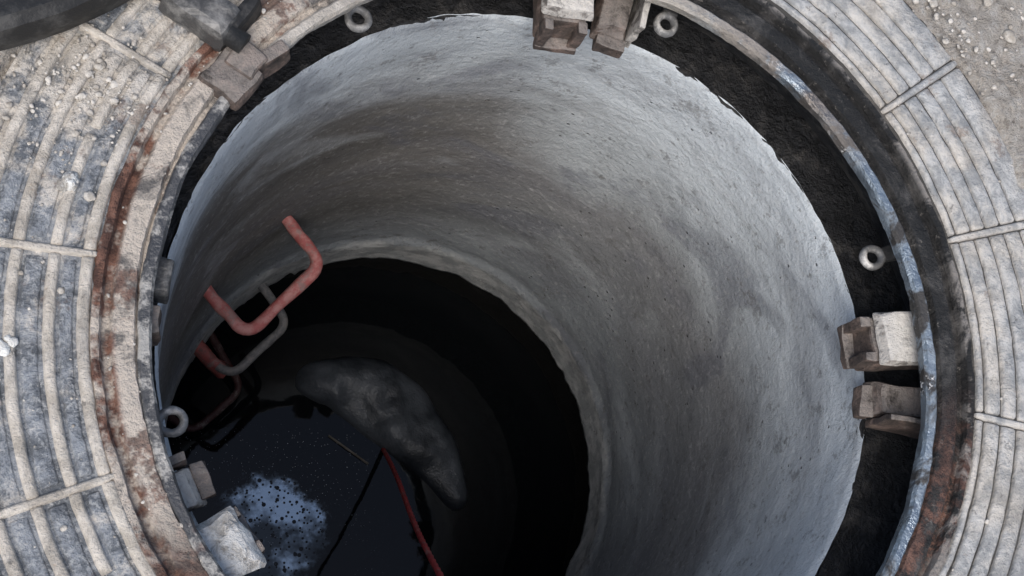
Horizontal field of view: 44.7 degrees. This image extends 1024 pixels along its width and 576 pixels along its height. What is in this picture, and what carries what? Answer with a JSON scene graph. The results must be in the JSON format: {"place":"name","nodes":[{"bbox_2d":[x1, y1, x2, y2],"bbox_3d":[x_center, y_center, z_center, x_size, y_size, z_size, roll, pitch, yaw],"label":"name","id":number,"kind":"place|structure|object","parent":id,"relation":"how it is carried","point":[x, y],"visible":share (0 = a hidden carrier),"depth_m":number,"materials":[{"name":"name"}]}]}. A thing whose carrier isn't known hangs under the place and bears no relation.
{"place":"outdoors","nodes":[
{"label":"outdoors","id":0,"kind":"place"},
{"bbox_2d":[152,305,161,345],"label":"lug block","id":1,"kind":"structure","parent":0,"point":[156,323],"depth_m":1.15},
{"bbox_2d":[159,406,187,437],"bbox_3d":[-0.325,0.127,1.183,0.034,0.011,0.030,0,75,-16],"label":"eyelet","id":2,"kind":"object","parent":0,"point":[182,426],"visible":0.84,"depth_m":1.18,"materials":[{"name":"metal"}]},
{"bbox_2d":[169,451,186,470],"bbox_3d":[-0.342,0.172,1.159,0.078,0.057,0.031,0,75,-16],"label":"bracket web","id":3,"kind":"object","parent":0,"point":[178,461],"visible":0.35,"depth_m":1.15},
{"bbox_2d":[174,467,206,511],"bbox_3d":[-0.331,0.199,1.160,0.092,0.032,0.066,0,75,-16],"label":"bracket shoe","id":4,"kind":"object","parent":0,"point":[191,496],"visible":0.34,"depth_m":1.17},
{"bbox_2d":[188,461,215,499],"bbox_3d":[-0.296,0.184,1.190,0.026,0.021,0.039,0,75,-16],"label":"bracket toe","id":5,"kind":"object","parent":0,"point":[202,479],"visible":0.95,"depth_m":1.18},
{"bbox_2d":[196,506,266,575],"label":"bracket cap","id":6,"kind":"object","parent":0,"point":[227,537],"visible":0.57,"depth_m":1.13,"materials":[{"name":"grey concrete"}]},
{"bbox_2d":[233,506,240,518],"bbox_3d":[-0.262,0.213,1.167,0.015,0.042,0.015,0,75,-16],"label":"bracket cheek","id":7,"kind":"object","parent":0,"point":[238,513],"visible":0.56,"depth_m":1.15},
{"bbox_2d":[237,508,258,540],"bbox_3d":[-0.257,0.235,1.188,0.038,0.012,0.053,0,75,-16],"label":"bracket foot","id":8,"kind":"object","parent":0,"point":[242,520],"visible":0.1,"depth_m":1.19},
{"bbox_2d":[255,539,264,553],"bbox_3d":[-0.241,0.245,1.164,0.020,0.041,0.018,0,75,-16],"label":"bracket cheek","id":9,"kind":"object","parent":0,"point":[259,544],"visible":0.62,"depth_m":1.15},
{"bbox_2d":[344,5,372,32],"bbox_3d":[-0.166,-0.292,1.347,0.031,0.011,0.033,0,75,-16],"label":"eyelet","id":10,"kind":"object","parent":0,"point":[351,24],"visible":0.9,"depth_m":1.34,"materials":[{"name":"metal"}]},
{"bbox_2d":[0,0,1023,188],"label":"ground","id":11,"kind":"structure","parent":0,"point":[989,24],"depth_m":1.46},
{"bbox_2d":[0,0,129,50],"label":"manhole cover","id":12,"kind":"object","parent":11,"relation":"on","point":[23,22],"visible":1,"depth_m":1.13,"materials":[{"name":"grey metal"}]},
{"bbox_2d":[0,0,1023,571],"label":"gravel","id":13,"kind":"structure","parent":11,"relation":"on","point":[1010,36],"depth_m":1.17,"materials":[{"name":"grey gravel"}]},
{"bbox_2d":[152,0,917,575],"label":"concrete shaft","id":14,"kind":"object","parent":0,"point":[644,250],"visible":0.67,"depth_m":1.71,"materials":[{"name":"grey concrete"}]},
{"bbox_2d":[167,332,241,431],"bbox_3d":[-0.594,0.188,2.414,0.127,0.021,0.194,36,68,-4],"label":"ladder rung","id":15,"kind":"object","parent":14,"relation":"attached to","point":[223,405],"visible":0.69,"depth_m":2.41,"materials":[{"name":"metal"}]},
{"bbox_2d":[194,283,287,377],"bbox_3d":[-0.488,0.080,2.215,0.190,0.048,0.125,-37,87,-22],"label":"ladder rung","id":16,"kind":"object","parent":14,"relation":"attached to","point":[204,354],"visible":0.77,"depth_m":2.19,"materials":[{"name":"grey metal"}]},
{"bbox_2d":[203,216,322,335],"bbox_3d":[-0.377,-0.018,1.921,0.111,0.029,0.196,45,68,0],"label":"ladder rung","id":17,"kind":"object","parent":14,"relation":"attached to","point":[298,286],"visible":0.99,"depth_m":1.91,"materials":[{"name":"red plastic"}]},
{"bbox_2d":[166,266,575,575],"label":"water","id":18,"kind":"structure","parent":14,"relation":"in","point":[299,488],"depth_m":2.53,"materials":[{"name":"black liquid"}]},
{"bbox_2d":[328,435,368,464],"bbox_3d":[-0.329,0.326,2.504,0.099,0.008,0.005,36,68,-4],"label":"stick","id":19,"kind":"object","parent":18,"relation":"in","point":[348,449],"visible":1,"depth_m":2.50,"materials":[{"name":"brown wood"}]},
{"bbox_2d":[295,356,467,510],"bbox_3d":[-0.230,0.262,2.538,0.438,0.047,0.169,38,68,-3],"label":"silt mound","id":20,"kind":"object","parent":18,"relation":"in","point":[390,408],"visible":1,"depth_m":2.52,"materials":[{"name":"grey soil"}]},
{"bbox_2d":[381,448,443,575],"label":"rope","id":21,"kind":"object","parent":18,"relation":"in","point":[428,553],"visible":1,"depth_m":1.95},
{"bbox_2d":[651,3,920,386],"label":"wall","id":22,"kind":"structure","parent":14,"relation":"on","point":[818,129],"depth_m":1.52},
{"bbox_2d":[153,257,174,303],"bbox_3d":[-0.359,-0.012,1.188,0.071,0.043,0.049,0,75,-16],"label":"lug shoe","id":23,"kind":"object","parent":22,"relation":"attached to","point":[162,284],"visible":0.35,"depth_m":1.18,"materials":[{"name":"grey metal"}]},
{"bbox_2d":[158,0,289,110],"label":"hinge","id":24,"kind":"object","parent":22,"relation":"attached to","point":[238,71],"visible":1,"depth_m":1.20,"materials":[{"name":"metal"}]},
{"bbox_2d":[89,0,974,575],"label":"seat","id":25,"kind":"object","parent":22,"relation":"on","point":[767,26],"visible":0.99,"depth_m":1.24,"materials":[{"name":"grey concrete"}]},
{"bbox_2d":[0,0,1023,575],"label":"flange","id":26,"kind":"object","parent":25,"relation":"on","point":[88,128],"visible":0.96,"depth_m":1.14,"materials":[{"name":"grey concrete"}]},
{"bbox_2d":[0,0,186,575],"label":"slabs","id":27,"kind":"structure","parent":26,"relation":"on","point":[41,453],"depth_m":1.11,"materials":[{"name":"grey concrete"}]},
{"bbox_2d":[0,0,1023,575],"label":"ribs","id":28,"kind":"object","parent":26,"relation":"on","point":[878,22],"visible":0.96,"depth_m":1.33,"materials":[{"name":"grey concrete"}]},
{"bbox_2d":[0,335,18,356],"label":"plaster lump","id":29,"kind":"object","parent":28,"relation":"on","point":[5,348],"visible":1,"depth_m":1.08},
{"bbox_2d":[56,171,79,191],"bbox_3d":[-0.406,-0.098,1.138,0.020,0.012,0.020,0,75,-16],"label":"plaster lump","id":30,"kind":"object","parent":28,"relation":"on","point":[69,181],"visible":1,"depth_m":1.13,"materials":[{"name":"white paint"}]},
{"bbox_2d":[137,0,936,575],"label":"lip","id":31,"kind":"object","parent":22,"relation":"on","point":[791,82],"visible":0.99,"depth_m":1.29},
{"bbox_2d":[532,0,585,39],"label":"bracket block","id":32,"kind":"structure","parent":22,"relation":"attached to","point":[564,28],"depth_m":1.40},
{"bbox_2d":[662,7,677,17],"bbox_3d":[0.192,-0.339,1.465,0.036,0.015,0.053,0,75,-16],"label":"eyelet neck","id":33,"kind":"object","parent":22,"relation":"attached to","point":[672,12],"visible":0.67,"depth_m":1.45,"materials":[{"name":"grey metal"}]},
{"bbox_2d":[852,317,918,371],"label":"bracket block","id":34,"kind":"structure","parent":22,"relation":"attached to","point":[865,340],"depth_m":1.40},
{"bbox_2d":[881,244,895,262],"bbox_3d":[0.451,-0.043,1.455,0.053,0.015,0.027,0,75,-16],"label":"eyelet neck","id":35,"kind":"object","parent":22,"relation":"attached to","point":[888,253],"visible":0.38,"depth_m":1.44,"materials":[{"name":"grey metal"}]},
{"bbox_2d":[534,18,553,45],"bbox_3d":[0.036,-0.287,1.396,0.014,0.042,0.018,0,75,-16],"label":"bracket cheek","id":36,"kind":"object","parent":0,"point":[544,32],"visible":1,"depth_m":1.39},
{"bbox_2d":[533,37,575,54],"bbox_3d":[0.048,-0.280,1.422,0.051,0.012,0.023,0,75,-16],"label":"bracket foot","id":37,"kind":"object","parent":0,"point":[556,45],"visible":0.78,"depth_m":1.42},
{"bbox_2d":[541,0,593,20],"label":"bracket cap","id":38,"kind":"object","parent":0,"point":[578,9],"visible":1,"depth_m":1.38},
{"bbox_2d":[566,22,587,48],"bbox_3d":[0.074,-0.284,1.405,0.015,0.041,0.016,0,75,-16],"label":"bracket cheek","id":39,"kind":"object","parent":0,"point":[577,36],"visible":1,"depth_m":1.40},
{"bbox_2d":[592,34,625,57],"bbox_3d":[0.111,-0.280,1.438,0.037,0.020,0.024,0,75,-16],"label":"bracket toe","id":40,"kind":"object","parent":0,"point":[607,45],"visible":1,"depth_m":1.43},
{"bbox_2d":[589,0,633,40],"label":"bracket shoe","id":41,"kind":"object","parent":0,"point":[611,18],"visible":0.99,"depth_m":1.43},
{"bbox_2d":[624,0,650,47],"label":"bracket web","id":42,"kind":"object","parent":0,"point":[638,19],"visible":0.98,"depth_m":1.42},
{"bbox_2d":[653,11,677,37],"bbox_3d":[0.179,-0.308,1.451,0.031,0.011,0.034,0,75,-16],"label":"eyelet","id":43,"kind":"object","parent":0,"point":[659,30],"visible":1,"depth_m":1.45,"materials":[{"name":"metal"}]},
{"bbox_2d":[837,325,853,368],"bbox_3d":[0.384,0.068,1.419,0.020,0.012,0.051,0,75,-16],"label":"bracket foot","id":44,"kind":"object","parent":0,"point":[846,348],"visible":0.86,"depth_m":1.41},
{"bbox_2d":[843,317,870,333],"bbox_3d":[0.389,0.043,1.402,0.016,0.041,0.014,0,75,-16],"label":"bracket cheek","id":45,"kind":"object","parent":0,"point":[858,324],"visible":1,"depth_m":1.39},
{"bbox_2d":[852,385,872,418],"bbox_3d":[0.395,0.129,1.403,0.022,0.020,0.038,0,75,-16],"label":"bracket toe","id":46,"kind":"object","parent":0,"point":[862,404],"visible":1,"depth_m":1.40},
{"bbox_2d":[848,352,876,368],"bbox_3d":[0.392,0.081,1.393,0.016,0.042,0.014,0,75,-16],"label":"bracket cheek","id":47,"kind":"object","parent":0,"point":[862,360],"visible":1,"depth_m":1.38,"materials":[{"name":"grey concrete"}]},
{"bbox_2d":[859,245,885,270],"bbox_3d":[0.418,-0.035,1.442,0.034,0.011,0.031,0,75,-16],"label":"eyelet","id":48,"kind":"object","parent":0,"point":[877,251],"visible":1,"depth_m":1.44,"materials":[{"name":"metal"}]},
{"bbox_2d":[863,381,920,418],"bbox_3d":[0.442,0.128,1.402,0.090,0.032,0.052,0,75,-16],"label":"bracket shoe","id":49,"kind":"object","parent":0,"point":[895,400],"visible":0.54,"depth_m":1.39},
{"bbox_2d":[865,414,920,438],"bbox_3d":[0.444,0.155,1.389,0.078,0.058,0.027,0,75,-16],"label":"bracket web","id":50,"kind":"object","parent":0,"point":[908,426],"visible":0.62,"depth_m":1.38},
{"bbox_2d":[872,311,917,365],"bbox_3d":[0.439,0.055,1.384,0.070,0.018,0.062,0,75,-16],"label":"bracket cap","id":51,"kind":"object","parent":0,"point":[895,338],"visible":0.53,"depth_m":1.38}
]}

